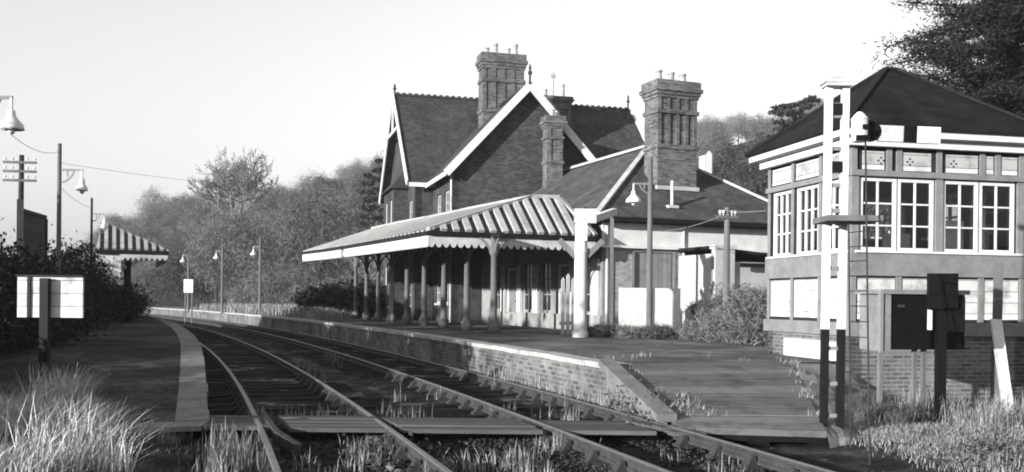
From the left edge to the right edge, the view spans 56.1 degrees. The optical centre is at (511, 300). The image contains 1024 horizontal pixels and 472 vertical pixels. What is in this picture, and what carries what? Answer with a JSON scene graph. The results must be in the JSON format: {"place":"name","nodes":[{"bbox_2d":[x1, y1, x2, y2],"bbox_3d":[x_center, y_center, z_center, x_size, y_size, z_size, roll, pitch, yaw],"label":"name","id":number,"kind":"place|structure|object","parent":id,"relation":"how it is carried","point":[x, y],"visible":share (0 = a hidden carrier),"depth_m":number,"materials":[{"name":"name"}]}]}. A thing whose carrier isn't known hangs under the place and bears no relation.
{"place":"outdoors","nodes":[
{"label":"outdoors","id":0,"kind":"place"},
{"bbox_2d":[189,302,351,319],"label":"grass","id":1,"kind":"structure","parent":0,"point":[290,310],"depth_m":59.62,"materials":[{"name":"plant"}]},
{"bbox_2d":[0,138,1023,471],"bbox_3d":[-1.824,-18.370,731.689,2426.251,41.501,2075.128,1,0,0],"label":"ground","id":2,"kind":"structure","parent":0,"point":[852,458],"depth_m":11.58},
{"bbox_2d":[0,217,81,360],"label":"hedge shrub","id":3,"kind":"object","parent":2,"relation":"on","point":[12,327],"visible":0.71,"depth_m":16.58,"materials":[{"name":"black plant"}]},
{"bbox_2d":[15,275,85,379],"bbox_3d":[-7.082,0.707,14.665,1.040,2.190,0.190,1,0,0],"label":"notice board","id":4,"kind":"object","parent":2,"relation":"on","point":[44,298],"visible":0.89,"depth_m":14.70,"materials":[{"name":"paint"}]},
{"bbox_2d":[0,224,104,351],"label":"hedge shrub","id":5,"kind":"object","parent":2,"relation":"on","point":[37,271],"visible":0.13,"depth_m":18.58,"materials":[{"name":"black plant"}]},
{"bbox_2d":[2,248,121,336],"bbox_3d":[-12.020,0.295,23.715,4.457,3.310,4.364,1,0,15],"label":"hedge shrub","id":6,"kind":"object","parent":2,"relation":"on","point":[87,304],"visible":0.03,"depth_m":24.00,"materials":[{"name":"black plant"}]},
{"bbox_2d":[48,260,124,329],"bbox_3d":[-13.964,0.286,28.867,4.364,3.310,4.457,1,0,-42],"label":"hedge shrub","id":7,"kind":"object","parent":2,"relation":"on","point":[94,318],"visible":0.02,"depth_m":29.35,"materials":[{"name":"black plant"}]},
{"bbox_2d":[0,363,202,471],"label":"dry grass","id":8,"kind":"structure","parent":2,"relation":"on","point":[58,406],"depth_m":9.57,"materials":[{"name":"plant"}]},
{"bbox_2d":[0,314,209,433],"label":"platform","id":9,"kind":"structure","parent":2,"relation":"on","point":[155,365],"depth_m":15.56,"materials":[{"name":"stone"}]},
{"bbox_2d":[0,96,24,134],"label":"platform lamp","id":10,"kind":"object","parent":9,"relation":"on","point":[11,123],"visible":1,"depth_m":15.84,"materials":[{"name":"white metal"}]},
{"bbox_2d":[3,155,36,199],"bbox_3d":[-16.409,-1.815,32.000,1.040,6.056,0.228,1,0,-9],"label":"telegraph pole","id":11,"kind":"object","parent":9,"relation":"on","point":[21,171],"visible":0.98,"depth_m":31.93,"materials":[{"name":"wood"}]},
{"bbox_2d":[16,199,47,274],"bbox_3d":[-10.052,-0.277,20.121,0.120,3.500,1.880,1,0,-11],"label":"station nameboard","id":12,"kind":"object","parent":9,"relation":"on","point":[31,225],"visible":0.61,"depth_m":19.93,"materials":[{"name":"grey paint"}]},
{"bbox_2d":[56,143,87,273],"bbox_3d":[-11.241,-1.488,24.500,0.789,5.020,0.280,1,0,0],"label":"platform lamp","id":13,"kind":"object","parent":9,"relation":"on","point":[81,187],"visible":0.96,"depth_m":24.46,"materials":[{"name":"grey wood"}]},
{"bbox_2d":[48,230,148,322],"bbox_3d":[-16.211,-0.695,34.959,4.662,3.846,4.522,1,0,0],"label":"rose bush","id":14,"kind":"object","parent":9,"relation":"on","point":[78,252],"visible":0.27,"depth_m":34.86,"materials":[{"name":"black plant"}]},
{"bbox_2d":[85,267,157,322],"bbox_3d":[-16.122,-0.089,37.166,4.774,2.642,4.588,1,0,0],"label":"rose bush","id":15,"kind":"object","parent":9,"relation":"on","point":[123,306],"visible":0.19,"depth_m":37.08,"materials":[{"name":"black plant"}]},
{"bbox_2d":[95,222,168,320],"bbox_3d":[-17.737,-1.247,44.534,2.800,4.214,11.047,1,0,-23],"label":"platform shelter","id":16,"kind":"object","parent":9,"relation":"on","point":[125,246],"visible":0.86,"depth_m":39.73,"materials":[{"name":"paint"}]},
{"bbox_2d":[0,410,217,471],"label":"short grass","id":17,"kind":"structure","parent":2,"relation":"on","point":[136,442],"depth_m":10.74,"materials":[{"name":"plant"}]},
{"bbox_2d":[117,217,160,242],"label":"hill tree","id":18,"kind":"object","parent":2,"relation":"on","point":[136,230],"visible":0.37,"depth_m":189.08,"materials":[{"name":"grey plant"}]},
{"bbox_2d":[121,260,171,300],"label":"hill tree","id":19,"kind":"object","parent":2,"relation":"on","point":[141,277],"visible":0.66,"depth_m":134.90,"materials":[{"name":"grey plant"}]},
{"bbox_2d":[131,183,172,217],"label":"hill tree","id":20,"kind":"object","parent":2,"relation":"on","point":[159,202],"visible":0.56,"depth_m":224.41,"materials":[{"name":"grey plant"}]},
{"bbox_2d":[132,194,173,240],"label":"hill tree","id":21,"kind":"object","parent":2,"relation":"on","point":[150,216],"visible":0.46,"depth_m":205.01,"materials":[{"name":"grey plant"}]},
{"bbox_2d":[147,210,182,241],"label":"hill tree","id":22,"kind":"object","parent":2,"relation":"on","point":[159,223],"visible":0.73,"depth_m":192.09,"materials":[{"name":"grey plant"}]},
{"bbox_2d":[154,229,196,268],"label":"hill tree","id":23,"kind":"object","parent":2,"relation":"on","point":[174,243],"visible":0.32,"depth_m":153.16,"materials":[{"name":"grey plant"}]},
{"bbox_2d":[157,213,202,260],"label":"hill tree","id":24,"kind":"object","parent":2,"relation":"on","point":[189,231],"visible":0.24,"depth_m":168.16,"materials":[{"name":"grey plant"}]},
{"bbox_2d":[149,241,214,306],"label":"evergreen bush","id":25,"kind":"object","parent":2,"relation":"on","point":[174,279],"visible":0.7,"depth_m":118.80,"materials":[{"name":"grey plant"}]},
{"bbox_2d":[162,193,201,224],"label":"hill tree","id":26,"kind":"object","parent":2,"relation":"on","point":[180,206],"visible":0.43,"depth_m":202.55,"materials":[{"name":"grey plant"}]},
{"bbox_2d":[184,279,192,325],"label":"speed board","id":27,"kind":"object","parent":2,"relation":"on","point":[188,285],"visible":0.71,"depth_m":58.00,"materials":[{"name":"white paint"}]},
{"bbox_2d":[186,193,227,229],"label":"hill tree","id":28,"kind":"object","parent":2,"relation":"on","point":[200,216],"visible":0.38,"depth_m":189.67,"materials":[{"name":"grey plant"}]},
{"bbox_2d":[172,198,247,303],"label":"hill tree","id":29,"kind":"object","parent":2,"relation":"on","point":[198,247],"visible":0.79,"depth_m":107.08,"materials":[{"name":"grey plant"}]},
{"bbox_2d":[185,198,256,303],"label":"hill tree","id":30,"kind":"object","parent":2,"relation":"on","point":[215,240],"visible":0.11,"depth_m":111.21,"materials":[{"name":"grey plant"}]},
{"bbox_2d":[193,193,271,300],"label":"hill tree","id":31,"kind":"object","parent":2,"relation":"on","point":[230,235],"visible":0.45,"depth_m":107.53,"materials":[{"name":"grey plant"}]},
{"bbox_2d":[187,145,286,304],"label":"bare oak","id":32,"kind":"object","parent":2,"relation":"on","point":[239,179],"visible":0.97,"depth_m":119.54,"materials":[{"name":"grey plant"}]},
{"bbox_2d":[211,277,273,304],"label":"scrub bush","id":33,"kind":"object","parent":2,"relation":"on","point":[236,295],"visible":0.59,"depth_m":103.36,"materials":[{"name":"grey plant"}]},
{"bbox_2d":[209,188,282,287],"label":"hill tree","id":34,"kind":"object","parent":2,"relation":"on","point":[251,230],"visible":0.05,"depth_m":111.42,"materials":[{"name":"grey plant"}]},
{"bbox_2d":[216,194,293,300],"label":"hill tree","id":35,"kind":"object","parent":2,"relation":"on","point":[256,232],"visible":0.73,"depth_m":106.83,"materials":[{"name":"grey plant"}]},
{"bbox_2d":[232,259,296,304],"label":"scrub bush","id":36,"kind":"object","parent":2,"relation":"on","point":[269,285],"visible":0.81,"depth_m":95.76,"materials":[{"name":"grey plant"}]},
{"bbox_2d":[239,252,325,302],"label":"hill tree","id":37,"kind":"object","parent":2,"relation":"on","point":[275,269],"visible":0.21,"depth_m":105.22,"materials":[{"name":"grey plant"}]},
{"bbox_2d":[266,200,320,257],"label":"hill tree","id":38,"kind":"object","parent":2,"relation":"on","point":[276,221],"visible":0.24,"depth_m":146.41,"materials":[{"name":"grey plant"}]},
{"bbox_2d":[263,176,370,291],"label":"hill tree","id":39,"kind":"object","parent":2,"relation":"on","point":[307,244],"visible":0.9,"depth_m":79.71,"materials":[{"name":"grey plant"}]},
{"bbox_2d":[316,177,375,237],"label":"hill tree","id":40,"kind":"object","parent":2,"relation":"on","point":[353,210],"visible":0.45,"depth_m":146.59,"materials":[{"name":"grey plant"}]},
{"bbox_2d":[338,160,372,193],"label":"hill tree","id":41,"kind":"object","parent":2,"relation":"on","point":[353,179],"visible":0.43,"depth_m":183.55,"materials":[{"name":"grey plant"}]},
{"bbox_2d":[344,172,376,278],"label":"spruce tree","id":42,"kind":"object","parent":2,"relation":"on","point":[367,175],"visible":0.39,"depth_m":95.74,"materials":[{"name":"black plant"}]},
{"bbox_2d":[337,208,383,284],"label":"hill tree","id":43,"kind":"object","parent":2,"relation":"on","point":[372,264],"visible":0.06,"depth_m":75.73,"materials":[{"name":"grey plant"}]},
{"bbox_2d":[363,157,383,275],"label":"spruce tree","id":44,"kind":"object","parent":2,"relation":"on","point":[375,179],"visible":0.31,"depth_m":91.70,"materials":[{"name":"black plant"}]},
{"bbox_2d":[143,307,835,406],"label":"platform","id":45,"kind":"structure","parent":2,"relation":"on","point":[550,355],"depth_m":23.32,"materials":[{"name":"brick"}]},
{"bbox_2d":[250,236,261,313],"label":"platform lamp","id":46,"kind":"object","parent":45,"relation":"on","point":[252,253],"visible":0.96,"depth_m":59.93,"materials":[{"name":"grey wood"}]},
{"bbox_2d":[289,279,342,314],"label":"laurel bush","id":47,"kind":"object","parent":45,"relation":"on","point":[305,297],"visible":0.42,"depth_m":57.09,"materials":[{"name":"black plant"}]},
{"bbox_2d":[312,277,351,316],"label":"laurel bush","id":48,"kind":"object","parent":45,"relation":"on","point":[330,291],"visible":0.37,"depth_m":55.81,"materials":[{"name":"black plant"}]},
{"bbox_2d":[327,270,382,316],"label":"laurel bush","id":49,"kind":"object","parent":45,"relation":"on","point":[341,298],"visible":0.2,"depth_m":54.30,"materials":[{"name":"black plant"}]},
{"bbox_2d":[344,279,385,317],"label":"laurel bush","id":50,"kind":"object","parent":45,"relation":"on","point":[372,300],"visible":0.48,"depth_m":53.02,"materials":[{"name":"black plant"}]},
{"bbox_2d":[301,194,616,337],"bbox_3d":[-3.038,-1.274,38.941,6.773,4.750,26.064,1,0,-23],"label":"platform canopy","id":51,"kind":"object","parent":45,"relation":"on","point":[552,222],"visible":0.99,"depth_m":31.33,"materials":[{"name":"white paint"}]},
{"bbox_2d":[559,273,573,334],"bbox_3d":[1.865,0.123,29.277,0.880,1.890,0.080,1,0,-23],"label":"paling fence","id":52,"kind":"object","parent":45,"relation":"on","point":[567,323],"visible":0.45,"depth_m":29.16,"materials":[{"name":"white paint"}]},
{"bbox_2d":[587,320,619,337],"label":"wild bush","id":53,"kind":"object","parent":45,"relation":"on","point":[600,330],"visible":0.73,"depth_m":27.17,"materials":[{"name":"grey plant"}]},
{"bbox_2d":[609,321,644,338],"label":"wild bush","id":54,"kind":"object","parent":45,"relation":"on","point":[625,332],"visible":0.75,"depth_m":26.71,"materials":[{"name":"grey plant"}]},
{"bbox_2d":[626,157,652,326],"bbox_3d":[3.572,-1.435,26.970,0.792,5.199,0.440,1,0,-6],"label":"platform lamp","id":55,"kind":"object","parent":45,"relation":"on","point":[633,198],"visible":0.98,"depth_m":26.94,"materials":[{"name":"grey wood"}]},
{"bbox_2d":[633,321,679,339],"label":"wild bush","id":56,"kind":"object","parent":45,"relation":"on","point":[659,332],"visible":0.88,"depth_m":26.23,"materials":[{"name":"grey plant"}]},
{"bbox_2d":[673,318,714,340],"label":"wild bush","id":57,"kind":"object","parent":45,"relation":"on","point":[684,330],"visible":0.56,"depth_m":25.68,"materials":[{"name":"grey plant"}]},
{"bbox_2d":[680,291,719,322],"bbox_3d":[5.917,0.549,28.411,1.867,1.699,2.180,1,0,0],"label":"wild bush","id":58,"kind":"object","parent":45,"relation":"on","point":[693,310],"visible":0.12,"depth_m":28.40,"materials":[{"name":"grey plant"}]},
{"bbox_2d":[676,245,766,327],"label":"lavatory block","id":59,"kind":"structure","parent":45,"relation":"on","point":[697,273],"depth_m":31.75,"materials":[{"name":"white paint"}]},
{"bbox_2d":[688,297,755,343],"bbox_3d":[5.545,0.644,24.483,2.230,1.508,2.133,1,0,0],"label":"wild bush","id":60,"kind":"object","parent":45,"relation":"on","point":[709,317],"visible":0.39,"depth_m":24.31,"materials":[{"name":"grey plant"}]},
{"bbox_2d":[717,207,737,341],"bbox_3d":[5.616,-0.456,25.200,0.560,3.961,0.206,1,0,-17],"label":"telegraph pole","id":61,"kind":"object","parent":45,"relation":"on","point":[726,216],"visible":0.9,"depth_m":25.14,"materials":[{"name":"grey wood"}]},
{"bbox_2d":[697,279,766,317],"bbox_3d":[6.393,0.410,25.990,2.952,1.990,2.654,1,0,0],"label":"wild bush","id":62,"kind":"object","parent":45,"relation":"on","point":[717,300],"visible":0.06,"depth_m":25.98,"materials":[{"name":"grey plant"}]},
{"bbox_2d":[707,281,767,345],"bbox_3d":[5.877,0.435,23.400,2.285,1.926,2.535,1,0,0],"label":"wild bush","id":63,"kind":"object","parent":45,"relation":"on","point":[744,322],"visible":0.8,"depth_m":23.10,"materials":[{"name":"grey plant"}]},
{"bbox_2d":[161,316,836,471],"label":"ballast","id":64,"kind":"structure","parent":2,"relation":"on","point":[506,399],"depth_m":16.95,"materials":[{"name":"gravel"}]},
{"bbox_2d":[177,323,474,471],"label":"railway track","id":65,"kind":"structure","parent":64,"relation":"on","point":[244,404],"depth_m":14.88,"materials":[{"name":"metal"}]},
{"bbox_2d":[178,349,744,471],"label":"track weeds","id":66,"kind":"object","parent":64,"relation":"on","point":[234,457],"visible":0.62,"depth_m":10.45,"materials":[{"name":"grey plant"}]},
{"bbox_2d":[142,313,834,471],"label":"railway track","id":67,"kind":"structure","parent":64,"relation":"on","point":[751,458],"depth_m":15.05,"materials":[{"name":"metal"}]},
{"bbox_2d":[202,415,705,436],"bbox_3d":[-1.106,1.596,12.283,6.970,0.083,1.065,1,0,0],"label":"boarded crossing","id":68,"kind":"object","parent":67,"relation":"on","point":[358,424],"visible":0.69,"depth_m":12.04,"materials":[{"name":"wood"}]},
{"bbox_2d":[339,378,687,471],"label":"leafy weeds","id":69,"kind":"object","parent":64,"relation":"on","point":[390,467],"visible":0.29,"depth_m":11.20,"materials":[{"name":"plant"}]},
{"bbox_2d":[177,418,884,471],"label":"ballast stones","id":70,"kind":"object","parent":64,"relation":"on","point":[451,443],"visible":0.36,"depth_m":11.07,"materials":[{"name":"gravel"}]},
{"bbox_2d":[379,43,643,322],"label":"station house","id":71,"kind":"structure","parent":2,"relation":"on","point":[509,132],"depth_m":47.69,"materials":[{"name":"grey brick"}]},
{"bbox_2d":[481,69,767,329],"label":"station building","id":72,"kind":"structure","parent":2,"relation":"on","point":[687,192],"depth_m":34.38,"materials":[{"name":"brick"}]},
{"bbox_2d":[507,268,515,311],"bbox_3d":[0.050,-0.150,39.598,0.130,2.360,1.100,1,0,-22],"label":"door","id":73,"kind":"structure","parent":72,"relation":"in","point":[511,287],"depth_m":39.81,"materials":[{"name":"white paint"}]},
{"bbox_2d":[523,262,531,312],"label":"window","id":74,"kind":"structure","parent":72,"relation":"in","point":[527,265],"depth_m":38.18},
{"bbox_2d":[541,260,550,313],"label":"window","id":75,"kind":"structure","parent":72,"relation":"in","point":[546,265],"depth_m":36.53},
{"bbox_2d":[558,264,568,313],"bbox_3d":[1.925,-0.132,34.909,0.130,2.360,1.000,1,0,-22],"label":"door","id":76,"kind":"structure","parent":72,"relation":"in","point":[563,269],"depth_m":35.27,"materials":[{"name":"white paint"}]},
{"bbox_2d":[631,252,675,287],"bbox_3d":[4.810,-0.909,32.740,1.700,1.450,0.160,1,0,-22],"label":"boarded window","id":77,"kind":"structure","parent":72,"relation":"in","point":[662,273],"depth_m":32.82,"materials":[{"name":"grey paint"}]},
{"bbox_2d":[698,149,712,173],"bbox_3d":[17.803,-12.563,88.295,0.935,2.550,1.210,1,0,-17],"label":"hill cottage","id":78,"kind":"structure","parent":2,"relation":"on","point":[705,160],"depth_m":87.83,"materials":[{"name":"white paint"}]},
{"bbox_2d":[598,360,829,446],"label":"platform ramp","id":79,"kind":"structure","parent":2,"relation":"on","point":[760,403],"depth_m":13.53,"materials":[{"name":"concrete"}]},
{"bbox_2d":[594,352,831,416],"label":"ramp weeds","id":80,"kind":"object","parent":79,"relation":"on","point":[707,413],"visible":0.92,"depth_m":13.60,"materials":[{"name":"grey plant"}]},
{"bbox_2d":[697,129,733,168],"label":"hill tree","id":81,"kind":"object","parent":2,"relation":"on","point":[702,144],"visible":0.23,"depth_m":165.17,"materials":[{"name":"grey plant"}]},
{"bbox_2d":[700,113,737,149],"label":"hill tree","id":82,"kind":"object","parent":2,"relation":"on","point":[718,130],"visible":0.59,"depth_m":184.69,"materials":[{"name":"grey plant"}]},
{"bbox_2d":[705,132,738,168],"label":"evergreen bush","id":83,"kind":"object","parent":2,"relation":"on","point":[729,146],"visible":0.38,"depth_m":172.45,"materials":[{"name":"grey plant"}]},
{"bbox_2d":[714,130,764,195],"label":"hill evergreen","id":84,"kind":"object","parent":2,"relation":"on","point":[724,152],"visible":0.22,"depth_m":104.30,"materials":[{"name":"grey plant"}]},
{"bbox_2d":[725,112,766,141],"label":"hill tree","id":85,"kind":"object","parent":2,"relation":"on","point":[739,126],"visible":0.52,"depth_m":194.63,"materials":[{"name":"grey plant"}]},
{"bbox_2d":[729,127,767,196],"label":"hill evergreen","id":86,"kind":"object","parent":2,"relation":"on","point":[757,172],"visible":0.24,"depth_m":98.15,"materials":[{"name":"grey plant"}]},
{"bbox_2d":[738,108,778,146],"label":"hill tree","id":87,"kind":"object","parent":2,"relation":"on","point":[757,131],"visible":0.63,"depth_m":174.41,"materials":[{"name":"grey plant"}]},
{"bbox_2d":[759,94,822,198],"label":"pine tree","id":88,"kind":"object","parent":2,"relation":"on","point":[788,110],"visible":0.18,"depth_m":74.47,"materials":[{"name":"grey plant"}]},
{"bbox_2d":[791,363,883,447],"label":"earth slope","id":89,"kind":"structure","parent":2,"relation":"on","point":[837,436],"depth_m":14.51,"materials":[{"name":"soil"}]},
{"bbox_2d":[845,389,939,425],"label":"slope grass","id":90,"kind":"structure","parent":89,"relation":"on","point":[888,410],"depth_m":13.59,"materials":[{"name":"plant"}]},
{"bbox_2d":[812,76,940,464],"bbox_3d":[4.599,-0.406,11.595,1.492,4.940,1.810,1,0,0],"label":"railway signal","id":91,"kind":"object","parent":2,"relation":"on","point":[864,129],"visible":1,"depth_m":12.26,"materials":[{"name":"white paint"}]},
{"bbox_2d":[744,67,1023,400],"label":"signal box","id":92,"kind":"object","parent":2,"relation":"on","point":[957,193],"visible":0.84,"depth_m":17.31,"materials":[{"name":"brick"}]},
{"bbox_2d":[773,190,790,256],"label":"window","id":93,"kind":"structure","parent":92,"relation":"in","point":[775,248],"depth_m":19.24,"materials":[{"name":"white paint"}]},
{"bbox_2d":[797,184,818,253],"bbox_3d":[5.641,-1.516,18.201,0.070,1.280,0.810,1,0,-12],"label":"window","id":94,"kind":"structure","parent":92,"relation":"in","point":[799,191],"depth_m":18.30,"materials":[{"name":"white paint"}]},
{"bbox_2d":[859,177,896,250],"bbox_3d":[6.411,-1.509,16.866,0.720,1.280,0.070,1,0,-12],"label":"window","id":95,"kind":"structure","parent":92,"relation":"in","point":[893,181],"depth_m":16.86,"materials":[{"name":"white paint"}]},
{"bbox_2d":[864,198,905,238],"bbox_3d":[7.810,-1.495,20.183,1.000,1.280,0.070,1,0,-12],"label":"window","id":96,"kind":"structure","parent":92,"relation":"in","point":[903,207],"depth_m":20.19,"materials":[{"name":"white paint"}]},
{"bbox_2d":[897,179,933,251],"bbox_3d":[7.133,-1.502,17.024,0.720,1.280,0.070,1,0,-12],"label":"window","id":97,"kind":"structure","parent":92,"relation":"in","point":[930,183],"depth_m":17.02,"materials":[{"name":"white paint"}]},
{"bbox_2d":[927,194,957,239],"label":"window","id":98,"kind":"structure","parent":92,"relation":"in","point":[950,212],"depth_m":19.39,"materials":[{"name":"white paint"}]},
{"bbox_2d":[943,180,977,252],"bbox_3d":[8.018,-1.493,17.219,0.730,1.280,0.070,1,0,-12],"label":"window","id":99,"kind":"structure","parent":92,"relation":"in","point":[974,227],"depth_m":17.21,"materials":[{"name":"white paint"}]},
{"bbox_2d":[969,187,1007,249],"bbox_3d":[9.112,-1.483,18.294,0.070,1.280,1.100,1,0,-12],"label":"window","id":100,"kind":"structure","parent":92,"relation":"in","point":[1002,192],"depth_m":18.21,"materials":[{"name":"glass"}]},
{"bbox_2d":[979,182,1013,253],"bbox_3d":[8.750,-1.486,17.380,0.730,1.280,0.070,1,0,-12],"label":"window","id":101,"kind":"structure","parent":92,"relation":"in","point":[1010,228],"depth_m":17.37,"materials":[{"name":"white paint"}]},
{"bbox_2d":[867,202,900,236],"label":"hill tree","id":102,"kind":"object","parent":2,"relation":"on","point":[871,230],"visible":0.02,"depth_m":60.32,"materials":[{"name":"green plant"}]},
{"bbox_2d":[854,289,969,415],"bbox_3d":[6.201,0.910,14.922,1.520,2.140,0.720,1,0,-11],"label":"relay cabinet","id":103,"kind":"object","parent":2,"relation":"on","point":[897,319],"visible":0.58,"depth_m":14.61,"materials":[{"name":"metal"}]},
{"bbox_2d":[860,0,1023,232],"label":"cedar tree","id":104,"kind":"object","parent":2,"relation":"on","point":[996,78],"visible":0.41,"depth_m":31.55,"materials":[{"name":"grey plant"}]},
{"bbox_2d":[927,273,964,420],"bbox_3d":[6.296,0.795,14.030,0.560,2.370,0.340,1,0,0],"label":"telephone post","id":105,"kind":"object","parent":2,"relation":"on","point":[945,302],"visible":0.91,"depth_m":13.94,"materials":[{"name":"black paint"}]},
{"bbox_2d":[990,262,1003,405],"bbox_3d":[7.725,0.669,15.300,0.140,2.552,0.120,1,0,0],"label":"timber post","id":106,"kind":"object","parent":2,"relation":"on","point":[998,273],"visible":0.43,"depth_m":15.24,"materials":[{"name":"white wood"}]},
{"bbox_2d":[990,319,1012,411],"bbox_3d":[7.610,1.033,14.900,0.174,1.486,0.670,1,0,8],"label":"leaning board","id":107,"kind":"object","parent":2,"relation":"on","point":[1001,360],"visible":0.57,"depth_m":14.91,"materials":[{"name":"white paint"}]},
{"bbox_2d":[0,0,1023,256],"label":"sky","id":108,"kind":"structure","parent":0,"point":[152,88],"materials":[{"name":"white"}]},
{"bbox_2d":[619,288,680,329],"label":"white wall","id":109,"kind":"structure","parent":0,"point":[665,305],"depth_m":30.34,"materials":[{"name":"paint"}]},
{"bbox_2d":[842,382,1023,471],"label":"bank grass","id":110,"kind":"structure","parent":0,"point":[991,419],"depth_m":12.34,"materials":[{"name":"plant"}]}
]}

